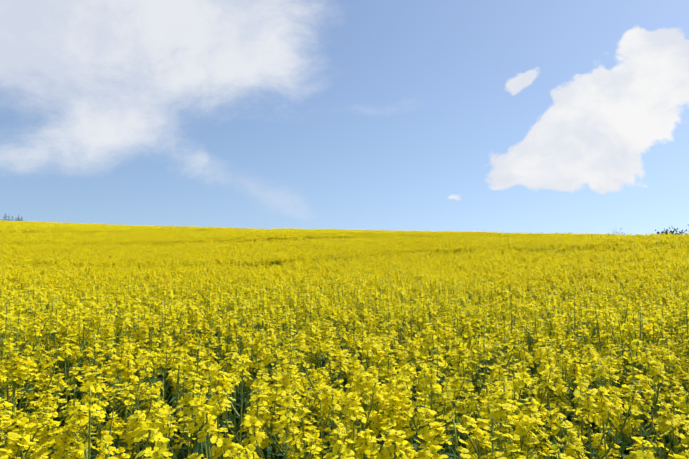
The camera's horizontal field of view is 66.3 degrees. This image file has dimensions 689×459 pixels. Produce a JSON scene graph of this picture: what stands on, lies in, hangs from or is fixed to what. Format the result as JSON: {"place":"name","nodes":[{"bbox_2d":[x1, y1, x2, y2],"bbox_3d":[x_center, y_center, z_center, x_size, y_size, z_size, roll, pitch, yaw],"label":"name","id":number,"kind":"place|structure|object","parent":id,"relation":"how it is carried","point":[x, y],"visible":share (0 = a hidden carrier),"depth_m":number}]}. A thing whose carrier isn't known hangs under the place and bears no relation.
{"place":"outdoors","nodes":[
{"label":"outdoors","id":0,"kind":"place"},
{"bbox_2d":[0,0,688,234],"label":"sky","id":1,"kind":"structure","parent":0,"point":[528,116]},
{"bbox_2d":[107,384,621,458],"bbox_3d":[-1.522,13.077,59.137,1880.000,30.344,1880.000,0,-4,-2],"label":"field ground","id":2,"kind":"structure","parent":0,"point":[405,428],"depth_m":5.40},
{"bbox_2d":[655,226,679,234],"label":"tree","id":3,"kind":"object","parent":2,"relation":"on","point":[666,232],"visible":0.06,"depth_m":125.53},
{"bbox_2d":[671,225,688,235],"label":"tree","id":4,"kind":"object","parent":2,"relation":"on","point":[679,231],"visible":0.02,"depth_m":115.92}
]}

